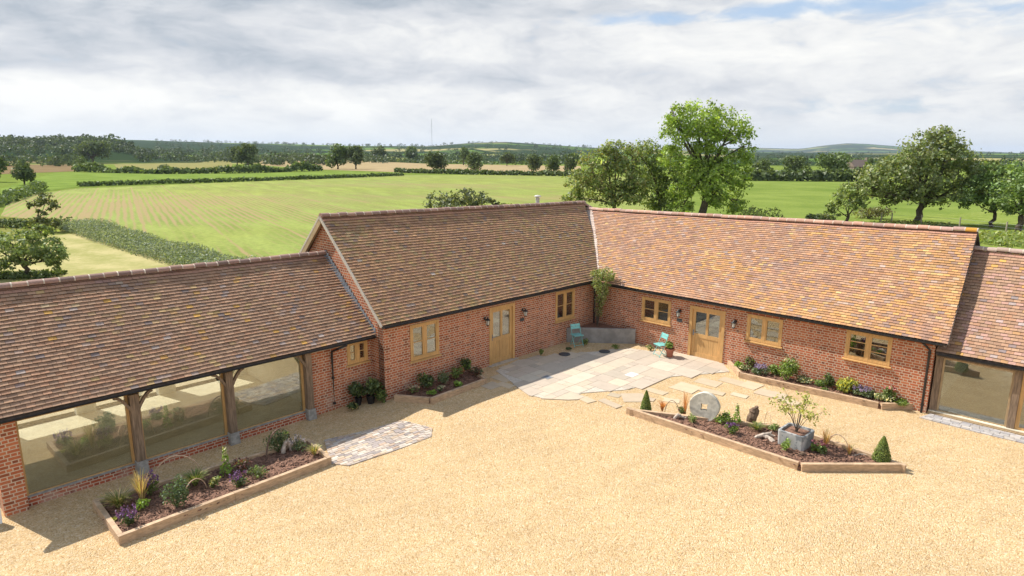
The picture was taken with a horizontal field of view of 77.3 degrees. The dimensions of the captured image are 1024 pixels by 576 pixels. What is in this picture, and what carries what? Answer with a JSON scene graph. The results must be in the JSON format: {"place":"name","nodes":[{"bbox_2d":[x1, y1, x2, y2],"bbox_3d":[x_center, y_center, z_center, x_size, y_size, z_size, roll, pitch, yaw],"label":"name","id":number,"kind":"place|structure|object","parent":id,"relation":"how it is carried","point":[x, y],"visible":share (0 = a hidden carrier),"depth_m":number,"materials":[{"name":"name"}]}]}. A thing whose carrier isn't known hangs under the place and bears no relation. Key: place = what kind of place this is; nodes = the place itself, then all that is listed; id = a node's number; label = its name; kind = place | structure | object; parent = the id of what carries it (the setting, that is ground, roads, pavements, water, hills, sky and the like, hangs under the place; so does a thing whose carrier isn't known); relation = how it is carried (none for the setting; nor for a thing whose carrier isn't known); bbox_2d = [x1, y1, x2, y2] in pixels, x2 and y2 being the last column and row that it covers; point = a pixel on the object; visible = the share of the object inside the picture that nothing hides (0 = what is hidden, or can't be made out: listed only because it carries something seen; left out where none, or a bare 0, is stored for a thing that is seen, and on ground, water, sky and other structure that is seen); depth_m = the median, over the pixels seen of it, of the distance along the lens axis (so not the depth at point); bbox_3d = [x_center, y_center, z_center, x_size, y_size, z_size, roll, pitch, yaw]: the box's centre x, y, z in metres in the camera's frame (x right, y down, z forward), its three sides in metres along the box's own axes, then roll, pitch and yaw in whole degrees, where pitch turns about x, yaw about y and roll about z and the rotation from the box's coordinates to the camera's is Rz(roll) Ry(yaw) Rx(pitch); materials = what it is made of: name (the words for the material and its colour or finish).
{"place":"outdoors","nodes":[
{"label":"outdoors","id":0,"kind":"place"},
{"bbox_2d":[1,164,73,173],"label":"ploughed field","id":1,"kind":"structure","parent":0,"point":[48,168],"depth_m":296.74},
{"bbox_2d":[0,216,79,241],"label":"verge grass","id":2,"kind":"structure","parent":0,"point":[61,232],"depth_m":61.94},
{"bbox_2d":[0,215,71,227],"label":"hedge","id":3,"kind":"object","parent":2,"relation":"on","point":[16,223],"visible":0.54,"depth_m":63.95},
{"bbox_2d":[25,192,65,231],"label":"young tree","id":4,"kind":"object","parent":2,"relation":"on","point":[41,200],"visible":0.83,"depth_m":60.75,"materials":[{"name":"green plant"}]},
{"bbox_2d":[0,233,175,282],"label":"paddock","id":5,"kind":"structure","parent":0,"point":[87,256],"depth_m":44.99,"materials":[{"name":"plant"}]},
{"bbox_2d":[0,268,67,279],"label":"undergrowth","id":6,"kind":"object","parent":5,"relation":"on","point":[34,273],"visible":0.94,"depth_m":38.59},
{"bbox_2d":[0,223,70,273],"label":"apple tree","id":7,"kind":"object","parent":5,"relation":"on","point":[37,249],"visible":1,"depth_m":38.05,"materials":[{"name":"green plant"}]},
{"bbox_2d":[57,218,264,265],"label":"weedy margin","id":8,"kind":"object","parent":5,"relation":"on","point":[154,246],"visible":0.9,"depth_m":49.03,"materials":[{"name":"green plant"}]},
{"bbox_2d":[95,484,135,507],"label":"ornamental grass","id":9,"kind":"object","parent":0,"point":[117,500],"depth_m":13.78,"materials":[{"name":"green plant"}]},
{"bbox_2d":[17,374,218,423],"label":"terrace","id":10,"kind":"structure","parent":0,"point":[105,402],"depth_m":19.39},
{"bbox_2d":[127,469,151,500],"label":"ornamental grass","id":11,"kind":"object","parent":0,"point":[140,489],"depth_m":13.92,"materials":[{"name":"yellow plant"}]},
{"bbox_2d":[114,161,231,169],"bbox_3d":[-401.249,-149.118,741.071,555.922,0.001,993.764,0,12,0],"label":"stubble field","id":12,"kind":"structure","parent":0,"point":[212,164],"depth_m":382.03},
{"bbox_2d":[1,172,374,194],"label":"pasture","id":13,"kind":"structure","parent":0,"point":[54,181],"depth_m":200.92,"materials":[{"name":"plant"}]},
{"bbox_2d":[9,159,35,184],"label":"tree","id":14,"kind":"object","parent":13,"relation":"on","point":[25,172],"visible":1,"depth_m":145.41,"materials":[{"name":"green plant"}]},
{"bbox_2d":[71,160,322,173],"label":"hedge","id":15,"kind":"object","parent":13,"relation":"on","point":[94,166],"visible":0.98,"depth_m":240.22,"materials":[{"name":"plant"}]},
{"bbox_2d":[76,172,403,186],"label":"hedge","id":16,"kind":"object","parent":13,"relation":"on","point":[156,181],"visible":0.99,"depth_m":166.85,"materials":[{"name":"plant"}]},
{"bbox_2d":[178,466,209,485],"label":"ornamental grass","id":17,"kind":"object","parent":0,"point":[195,474],"depth_m":14.73,"materials":[{"name":"green plant"}]},
{"bbox_2d":[1,175,650,260],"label":"crop field","id":18,"kind":"structure","parent":0,"point":[263,218],"depth_m":98.03,"materials":[{"name":"plant"}]},
{"bbox_2d":[0,180,48,205],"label":"hedge","id":19,"kind":"object","parent":18,"relation":"on","point":[8,196],"visible":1,"depth_m":104.54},
{"bbox_2d":[559,139,654,208],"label":"apple tree","id":20,"kind":"object","parent":18,"relation":"on","point":[610,190],"visible":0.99,"depth_m":73.72,"materials":[{"name":"green plant"}]},
{"bbox_2d":[260,160,580,171],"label":"stubble field","id":21,"kind":"structure","parent":0,"point":[379,166],"depth_m":366.28,"materials":[{"name":"plant"}]},
{"bbox_2d":[324,143,348,168],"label":"tree","id":22,"kind":"object","parent":21,"relation":"on","point":[338,155],"visible":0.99,"depth_m":304.06,"materials":[{"name":"green plant"}]},
{"bbox_2d":[346,144,364,168],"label":"tree","id":23,"kind":"object","parent":21,"relation":"on","point":[355,154],"visible":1,"depth_m":303.52,"materials":[{"name":"green plant"}]},
{"bbox_2d":[424,151,447,168],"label":"tree","id":24,"kind":"object","parent":21,"relation":"on","point":[436,160],"visible":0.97,"depth_m":265.37,"materials":[{"name":"green plant"}]},
{"bbox_2d":[348,157,579,164],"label":"hedge","id":25,"kind":"object","parent":21,"relation":"on","point":[454,161],"visible":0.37,"depth_m":483.41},
{"bbox_2d":[465,152,482,170],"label":"tree","id":26,"kind":"object","parent":21,"relation":"on","point":[474,159],"visible":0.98,"depth_m":255.49,"materials":[{"name":"green plant"}]},
{"bbox_2d":[525,153,543,170],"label":"tree","id":27,"kind":"object","parent":21,"relation":"on","point":[535,163],"visible":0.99,"depth_m":267.61,"materials":[{"name":"green plant"}]},
{"bbox_2d":[545,155,559,170],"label":"tree","id":28,"kind":"object","parent":21,"relation":"on","point":[553,163],"visible":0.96,"depth_m":253.14,"materials":[{"name":"green plant"}]},
{"bbox_2d":[563,153,579,170],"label":"tree","id":29,"kind":"object","parent":21,"relation":"on","point":[570,163],"visible":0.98,"depth_m":251.32,"materials":[{"name":"green plant"}]},
{"bbox_2d":[0,342,1023,575],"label":"gravel courtyard","id":30,"kind":"structure","parent":0,"point":[503,481],"depth_m":14.00,"materials":[{"name":"gravel"}]},
{"bbox_2d":[92,438,331,544],"bbox_3d":[-6.744,4.566,14.991,4.892,0.282,1.988,-11,16,-43],"label":"raised bed","id":31,"kind":"object","parent":30,"relation":"on","point":[156,514],"visible":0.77,"depth_m":14.46,"materials":[{"name":"brown wood"}]},
{"bbox_2d":[115,503,139,525],"bbox_3d":[-7.878,4.676,13.135,0.393,0.461,0.436,0,12,0],"label":"salvia","id":32,"kind":"object","parent":31,"relation":"on","point":[128,520],"visible":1,"depth_m":13.10,"materials":[{"name":"purple plant"}]},
{"bbox_2d":[141,469,160,496],"bbox_3d":[-8.045,4.378,14.245,0.420,0.586,0.448,0,12,0],"label":"salvia","id":33,"kind":"object","parent":31,"relation":"on","point":[149,490],"visible":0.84,"depth_m":14.23,"materials":[{"name":"purple plant"}]},
{"bbox_2d":[159,474,190,506],"bbox_3d":[-7.264,4.413,13.793,0.497,0.720,0.584,8,14,33],"label":"shrub","id":34,"kind":"object","parent":31,"relation":"on","point":[176,497],"visible":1,"depth_m":13.78,"materials":[{"name":"green plant"}]},
{"bbox_2d":[219,446,232,476],"bbox_3d":[-6.799,4.117,15.200,0.316,0.771,0.292,-4,13,-20],"label":"foxglove","id":35,"kind":"object","parent":31,"relation":"on","point":[224,456],"visible":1,"depth_m":15.19,"materials":[{"name":"green plant"}]},
{"bbox_2d":[229,469,249,487],"bbox_3d":[-6.263,4.380,14.700,0.458,0.416,0.380,0,12,0],"label":"salvia","id":36,"kind":"object","parent":31,"relation":"on","point":[237,478],"visible":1,"depth_m":14.64,"materials":[{"name":"purple plant"}]},
{"bbox_2d":[232,457,252,470],"bbox_3d":[-6.489,4.232,15.401,0.476,0.410,0.341,0,12,0],"label":"heuchera","id":37,"kind":"object","parent":31,"relation":"on","point":[245,465],"visible":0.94,"depth_m":15.35,"materials":[{"name":"green plant"}]},
{"bbox_2d":[246,464,268,477],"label":"plant","id":38,"kind":"object","parent":31,"relation":"on","point":[258,471],"visible":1,"depth_m":15.17,"materials":[{"name":"green plant"}]},
{"bbox_2d":[263,430,290,452],"bbox_3d":[-6.032,3.915,16.389,0.691,0.662,0.435,-8,14,-33],"label":"shrub","id":39,"kind":"object","parent":31,"relation":"on","point":[277,440],"visible":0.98,"depth_m":16.34,"materials":[{"name":"green plant"}]},
{"bbox_2d":[289,433,306,451],"bbox_3d":[-5.484,3.999,16.499,0.455,0.427,0.427,0,12,0],"label":"lavender","id":40,"kind":"object","parent":31,"relation":"on","point":[297,445],"visible":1,"depth_m":16.47,"materials":[{"name":"green plant"}]},
{"bbox_2d":[354,396,361,404],"bbox_3d":[-4.721,3.474,19.677,0.233,0.250,0.227,0,12,0],"label":"plant pot","id":41,"kind":"object","parent":30,"relation":"on","point":[358,401],"visible":0.92,"depth_m":19.60,"materials":[{"name":"black plastic"}]},
{"bbox_2d":[347,381,366,397],"bbox_3d":[-4.716,3.100,19.635,0.447,0.572,0.667,8,14,32],"label":"fern","id":42,"kind":"object","parent":41,"relation":"in","point":[358,389],"visible":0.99,"depth_m":19.52,"materials":[{"name":"green plant"}]},
{"bbox_2d":[366,394,374,403],"bbox_3d":[-4.357,3.433,19.774,0.297,0.250,0.289,0,12,0],"label":"plant pot","id":43,"kind":"object","parent":30,"relation":"on","point":[370,399],"visible":0.96,"depth_m":19.69,"materials":[{"name":"black plastic"}]},
{"bbox_2d":[364,377,383,395],"bbox_3d":[-4.247,3.005,19.687,0.617,0.692,0.772,0,12,0],"label":"fern","id":44,"kind":"object","parent":43,"relation":"in","point":[372,385],"visible":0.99,"depth_m":19.49,"materials":[{"name":"green plant"}]},
{"bbox_2d":[324,420,431,465],"bbox_3d":[-3.558,4.125,17.263,3.005,0.130,1.772,-7,14,-31],"label":"cobbled apron","id":45,"kind":"object","parent":30,"relation":"on","point":[353,448],"visible":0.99,"depth_m":17.24,"materials":[{"name":"stone"}]},
{"bbox_2d":[394,368,486,403],"bbox_3d":[-2.145,3.248,20.731,1.390,0.327,3.395,11,16,42],"label":"raised bed","id":46,"kind":"object","parent":30,"relation":"on","point":[470,380],"visible":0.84,"depth_m":20.37,"materials":[{"name":"brown wood"}]},
{"bbox_2d":[416,372,434,388],"bbox_3d":[-2.765,2.965,20.419,0.630,0.540,0.596,0,12,0],"label":"bush","id":47,"kind":"object","parent":46,"relation":"on","point":[425,381],"visible":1,"depth_m":20.32,"materials":[{"name":"green plant"}]},
{"bbox_2d":[566,322,635,343],"bbox_3d":[3.583,1.792,26.463,2.745,0.600,1.537,0,12,0],"label":"corner planter","id":48,"kind":"object","parent":30,"relation":"on","point":[600,333],"visible":1,"depth_m":25.81,"materials":[{"name":"grey stone"}]},
{"bbox_2d":[589,266,615,326],"bbox_3d":[3.716,0.355,26.196,1.024,2.529,0.885,-10,15,-39],"label":"climbing shrub","id":49,"kind":"object","parent":48,"relation":"on","point":[608,277],"visible":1,"depth_m":26.03,"materials":[{"name":"green plant"}]},
{"bbox_2d":[620,393,643,401],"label":"stepping slab","id":50,"kind":"structure","parent":30,"relation":"on","point":[632,397],"depth_m":20.04,"materials":[{"name":"stone"}]},
{"bbox_2d":[668,382,700,393],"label":"stepping slab","id":51,"kind":"structure","parent":30,"relation":"on","point":[686,387],"depth_m":20.90,"materials":[{"name":"stone"}]},
{"bbox_2d":[693,377,721,387],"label":"stepping slab","id":52,"kind":"structure","parent":30,"relation":"on","point":[708,382],"depth_m":21.40,"materials":[{"name":"stone"}]},
{"bbox_2d":[746,406,758,421],"bbox_3d":[6.717,3.567,17.859,0.331,0.617,0.263,-5,13,-22],"label":"tree stump","id":53,"kind":"object","parent":30,"relation":"on","point":[753,414],"visible":0.86,"depth_m":17.76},
{"bbox_2d":[626,407,906,472],"bbox_3d":[6.503,3.994,17.194,6.835,0.278,2.109,11,16,42],"label":"raised bed","id":54,"kind":"object","parent":30,"relation":"on","point":[836,457],"visible":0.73,"depth_m":16.41,"materials":[{"name":"brown wood"}]},
{"bbox_2d":[640,390,651,409],"bbox_3d":[3.927,3.294,18.721,0.347,0.669,0.352,0,12,0],"label":"topiary cone","id":55,"kind":"object","parent":54,"relation":"on","point":[645,404],"visible":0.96,"depth_m":18.65,"materials":[{"name":"green plant"}]},
{"bbox_2d":[689,391,720,420],"bbox_3d":[5.468,3.364,18.170,0.834,0.848,0.318,6,13,26],"label":"millstone","id":56,"kind":"object","parent":54,"relation":"on","point":[710,400],"visible":0.94,"depth_m":18.07,"materials":[{"name":"stone"}]},
{"bbox_2d":[778,423,814,450],"bbox_3d":[7.361,3.875,16.609,0.696,0.430,0.686,-11,16,-42],"label":"stone trough","id":57,"kind":"object","parent":54,"relation":"on","point":[802,437],"visible":0.96,"depth_m":16.43,"materials":[{"name":"grey stone"}]},
{"bbox_2d":[768,387,829,431],"bbox_3d":[7.322,3.187,16.409,1.299,1.127,1.084,-2,12,-9],"label":"sapling","id":58,"kind":"object","parent":57,"relation":"on","point":[801,409],"visible":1,"depth_m":16.40,"materials":[{"name":"green plant"}]},
{"bbox_2d":[810,439,828,453],"bbox_3d":[7.755,4.009,16.139,0.444,0.351,0.378,0,12,0],"label":"sedum","id":59,"kind":"object","parent":54,"relation":"on","point":[822,448],"visible":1,"depth_m":16.11,"materials":[{"name":"green plant"}]},
{"bbox_2d":[871,436,891,462],"bbox_3d":[9.087,3.939,15.689,0.454,0.687,0.452,0,12,0],"label":"topiary cone","id":60,"kind":"object","parent":54,"relation":"on","point":[882,453],"visible":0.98,"depth_m":15.60,"materials":[{"name":"green plant"}]},
{"bbox_2d":[753,388,787,399],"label":"stepping slab","id":61,"kind":"structure","parent":30,"relation":"on","point":[766,392],"depth_m":20.39,"materials":[{"name":"stone"}]},
{"bbox_2d":[727,360,912,409],"bbox_3d":[9.679,3.237,20.835,6.004,0.291,1.103,11,16,41],"label":"raised bed","id":62,"kind":"object","parent":30,"relation":"on","point":[795,385],"visible":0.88,"depth_m":20.47,"materials":[{"name":"brown wood"}]},
{"bbox_2d":[776,355,800,379],"bbox_3d":[9.221,2.687,21.344,0.759,0.793,0.673,0,12,0],"label":"rose","id":63,"kind":"object","parent":62,"relation":"on","point":[789,369],"visible":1,"depth_m":21.22,"materials":[{"name":"green plant"}]},
{"bbox_2d":[835,376,859,392],"bbox_3d":[10.599,3.075,20.220,0.663,0.534,0.574,0,12,0],"label":"euonymus","id":64,"kind":"object","parent":62,"relation":"on","point":[845,382],"visible":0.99,"depth_m":20.16,"materials":[{"name":"yellow plant"}]},
{"bbox_2d":[852,384,872,397],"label":"lavender","id":65,"kind":"object","parent":62,"relation":"on","point":[860,391],"visible":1,"depth_m":19.82,"materials":[{"name":"purple plant"}]},
{"bbox_2d":[919,414,1023,443],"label":"cobbled apron","id":66,"kind":"object","parent":30,"relation":"on","point":[973,427],"visible":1,"depth_m":17.84,"materials":[{"name":"stone"}]},
{"bbox_2d":[927,246,1023,435],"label":"brick barn","id":67,"kind":"structure","parent":30,"relation":"on","point":[978,378],"depth_m":18.73,"materials":[{"name":"brown ceramic"}]},
{"bbox_2d":[936,358,1015,426],"bbox_3d":[13.137,2.939,18.188,1.660,1.658,0.070,12,16,43],"label":"window","id":68,"kind":"structure","parent":67,"relation":"in","point":[944,361],"depth_m":18.18,"materials":[{"name":"brown wood"}]},
{"bbox_2d":[1014,375,1023,430],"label":"window","id":69,"kind":"structure","parent":67,"relation":"in","point":[1021,399],"depth_m":17.49,"materials":[{"name":"brown wood"}]},
{"bbox_2d":[0,140,1023,428],"bbox_3d":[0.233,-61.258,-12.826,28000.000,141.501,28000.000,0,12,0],"label":"ground","id":70,"kind":"structure","parent":0,"point":[6,180],"depth_m":1404.26,"materials":[{"name":"plant"}]},
{"bbox_2d":[0,133,154,156],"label":"hill wood","id":71,"kind":"object","parent":70,"relation":"on","point":[34,144],"visible":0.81,"depth_m":609.91,"materials":[{"name":"plant"}]},
{"bbox_2d":[71,139,112,162],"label":"tree","id":72,"kind":"object","parent":70,"relation":"on","point":[92,149],"visible":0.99,"depth_m":423.82,"materials":[{"name":"green plant"}]},
{"bbox_2d":[0,250,376,516],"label":"brick barn","id":73,"kind":"structure","parent":70,"relation":"on","point":[273,340],"depth_m":16.86,"materials":[{"name":"ceramic"}]},
{"bbox_2d":[15,395,134,495],"bbox_3d":[-9.915,3.533,14.623,0.085,1.772,2.160,11,16,42],"label":"window","id":74,"kind":"structure","parent":73,"relation":"in","point":[125,397],"depth_m":14.87,"materials":[{"name":"brown wood"}]},
{"bbox_2d":[138,373,227,458],"bbox_3d":[-8.328,3.198,16.253,0.085,1.772,2.040,11,16,42],"label":"window","id":75,"kind":"structure","parent":73,"relation":"in","point":[220,375],"depth_m":16.84,"materials":[{"name":"brown wood"}]},
{"bbox_2d":[238,355,305,430],"bbox_3d":[-6.774,2.870,17.848,0.085,1.772,2.060,11,16,42],"label":"window","id":76,"kind":"structure","parent":73,"relation":"in","point":[300,364],"depth_m":18.48,"materials":[{"name":"brown wood"}]},
{"bbox_2d":[346,340,370,367],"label":"window","id":77,"kind":"structure","parent":73,"relation":"in","point":[357,358],"depth_m":19.72,"materials":[{"name":"brown wood"}]},
{"bbox_2d":[234,143,257,165],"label":"tree","id":78,"kind":"object","parent":70,"relation":"on","point":[247,152],"visible":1,"depth_m":344.20,"materials":[{"name":"green plant"}]},
{"bbox_2d":[422,187,499,207],"bbox_3d":[-3.014,-2.983,37.311,4.203,5.864,3.015,-5,13,-23],"label":"tree","id":79,"kind":"object","parent":70,"relation":"on","point":[451,200],"visible":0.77,"depth_m":36.48,"materials":[{"name":"green plant"}]},
{"bbox_2d":[299,195,659,399],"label":"brick barn","id":80,"kind":"structure","parent":70,"relation":"on","point":[431,288],"depth_m":22.75,"materials":[{"name":"brown ceramic"}]},
{"bbox_2d":[409,319,441,363],"bbox_3d":[-2.819,1.704,20.679,0.150,1.235,1.255,12,16,43],"label":"window","id":81,"kind":"structure","parent":80,"relation":"in","point":[424,356],"depth_m":20.66,"materials":[{"name":"brown wood"}]},
{"bbox_2d":[492,306,511,363],"bbox_3d":[-0.375,1.702,23.246,0.126,2.006,1.062,12,16,43],"label":"door","id":82,"kind":"structure","parent":80,"relation":"in","point":[501,344],"depth_m":23.35,"materials":[{"name":"brown wood"}]},
{"bbox_2d":[554,288,575,323],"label":"window","id":83,"kind":"structure","parent":80,"relation":"in","point":[564,317],"depth_m":25.58,"materials":[{"name":"brown wood"}]},
{"bbox_2d":[394,167,574,175],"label":"hedge","id":84,"kind":"object","parent":70,"relation":"on","point":[485,172],"visible":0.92,"depth_m":231.90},
{"bbox_2d":[0,138,1023,166],"bbox_3d":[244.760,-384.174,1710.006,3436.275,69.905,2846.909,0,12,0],"label":"distant woods","id":85,"kind":"object","parent":70,"relation":"on","point":[174,154],"visible":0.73,"depth_m":551.04,"materials":[{"name":"plant"}]},
{"bbox_2d":[507,207,979,412],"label":"brick barn","id":86,"kind":"structure","parent":70,"relation":"on","point":[875,306],"depth_m":22.23,"materials":[{"name":"orange ceramic"}]},
{"bbox_2d":[639,296,670,326],"bbox_3d":[5.629,0.905,25.014,1.397,0.995,0.150,12,16,43],"label":"window","id":87,"kind":"structure","parent":86,"relation":"in","point":[656,301],"depth_m":25.00,"materials":[{"name":"brown wood"}]},
{"bbox_2d":[691,309,722,361],"bbox_3d":[7.184,1.738,23.665,1.174,1.819,0.126,12,16,43],"label":"door","id":88,"kind":"structure","parent":86,"relation":"in","point":[705,346],"depth_m":23.72,"materials":[{"name":"brown wood"}]},
{"bbox_2d":[743,314,782,348],"bbox_3d":[8.694,1.472,22.069,1.337,0.995,0.150,12,16,43],"label":"window","id":89,"kind":"structure","parent":86,"relation":"in","point":[763,341],"depth_m":22.05,"materials":[{"name":"brown wood"}]},
{"bbox_2d":[841,330,892,368],"bbox_3d":[11.022,1.873,19.825,1.389,0.962,0.150,12,16,43],"label":"window","id":90,"kind":"structure","parent":86,"relation":"in","point":[869,337],"depth_m":19.81,"materials":[{"name":"brown wood"}]},
{"bbox_2d":[752,158,773,171],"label":"tree","id":91,"kind":"object","parent":70,"relation":"on","point":[763,164],"visible":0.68,"depth_m":193.11,"materials":[{"name":"green plant"}]},
{"bbox_2d":[779,155,811,171],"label":"tree","id":92,"kind":"object","parent":70,"relation":"on","point":[794,163],"visible":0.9,"depth_m":218.60,"materials":[{"name":"green plant"}]},
{"bbox_2d":[814,151,853,170],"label":"tree","id":93,"kind":"object","parent":70,"relation":"on","point":[830,162],"visible":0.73,"depth_m":217.13,"materials":[{"name":"green plant"}]},
{"bbox_2d":[0,0,1023,152],"label":"sky","id":94,"kind":"structure","parent":0,"point":[806,73],"materials":[{"name":"white"}]},
{"bbox_2d":[496,348,728,399],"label":"patio","id":95,"kind":"structure","parent":0,"point":[573,374],"depth_m":22.51,"materials":[{"name":"stone"}]},
{"bbox_2d":[652,179,1023,219],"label":"pasture","id":96,"kind":"structure","parent":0,"point":[796,199],"depth_m":102.66,"materials":[{"name":"green plant"}]},
{"bbox_2d":[629,137,694,211],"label":"apple tree","id":97,"kind":"object","parent":96,"relation":"on","point":[659,187],"visible":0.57,"depth_m":77.52,"materials":[{"name":"green plant"}]},
{"bbox_2d":[653,98,760,214],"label":"tall tree","id":98,"kind":"object","parent":96,"relation":"on","point":[704,172],"visible":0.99,"depth_m":70.23,"materials":[{"name":"green plant"}]},
{"bbox_2d":[738,205,784,217],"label":"bush","id":99,"kind":"object","parent":96,"relation":"on","point":[748,212],"visible":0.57,"depth_m":68.46,"materials":[{"name":"green plant"}]},
{"bbox_2d":[740,167,864,181],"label":"hedge","id":100,"kind":"object","parent":96,"relation":"on","point":[840,175],"visible":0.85,"depth_m":185.03,"materials":[{"name":"plant"}]},
{"bbox_2d":[842,211,1023,253],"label":"orchard grass","id":101,"kind":"structure","parent":0,"point":[979,218],"depth_m":75.04,"materials":[{"name":"plant"}]},
{"bbox_2d":[823,184,866,220],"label":"apple tree","id":102,"kind":"object","parent":101,"relation":"on","point":[851,201],"visible":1,"depth_m":67.97,"materials":[{"name":"green plant"}]},
{"bbox_2d":[849,206,894,218],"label":"bush","id":103,"kind":"object","parent":101,"relation":"on","point":[877,212],"visible":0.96,"depth_m":76.06,"materials":[{"name":"green plant"}]},
{"bbox_2d":[823,219,960,226],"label":"long grass","id":104,"kind":"structure","parent":101,"relation":"on","point":[933,223],"depth_m":68.64,"materials":[{"name":"green plant"}]},
{"bbox_2d":[837,124,1004,220],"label":"apple tree","id":105,"kind":"object","parent":101,"relation":"on","point":[911,169],"visible":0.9,"depth_m":68.62,"materials":[{"name":"green plant"}]},
{"bbox_2d":[956,160,1021,226],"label":"apple tree","id":106,"kind":"object","parent":101,"relation":"on","point":[968,199],"visible":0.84,"depth_m":67.08,"materials":[{"name":"green plant"}]},
{"bbox_2d":[978,229,1023,247],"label":"hedge","id":107,"kind":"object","parent":101,"relation":"on","point":[1007,238],"depth_m":55.89,"materials":[{"name":"green plant"}]},
{"bbox_2d":[985,159,1023,230],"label":"apple tree","id":108,"kind":"object","parent":101,"relation":"on","point":[1013,207],"visible":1,"depth_m":63.39,"materials":[{"name":"green plant"}]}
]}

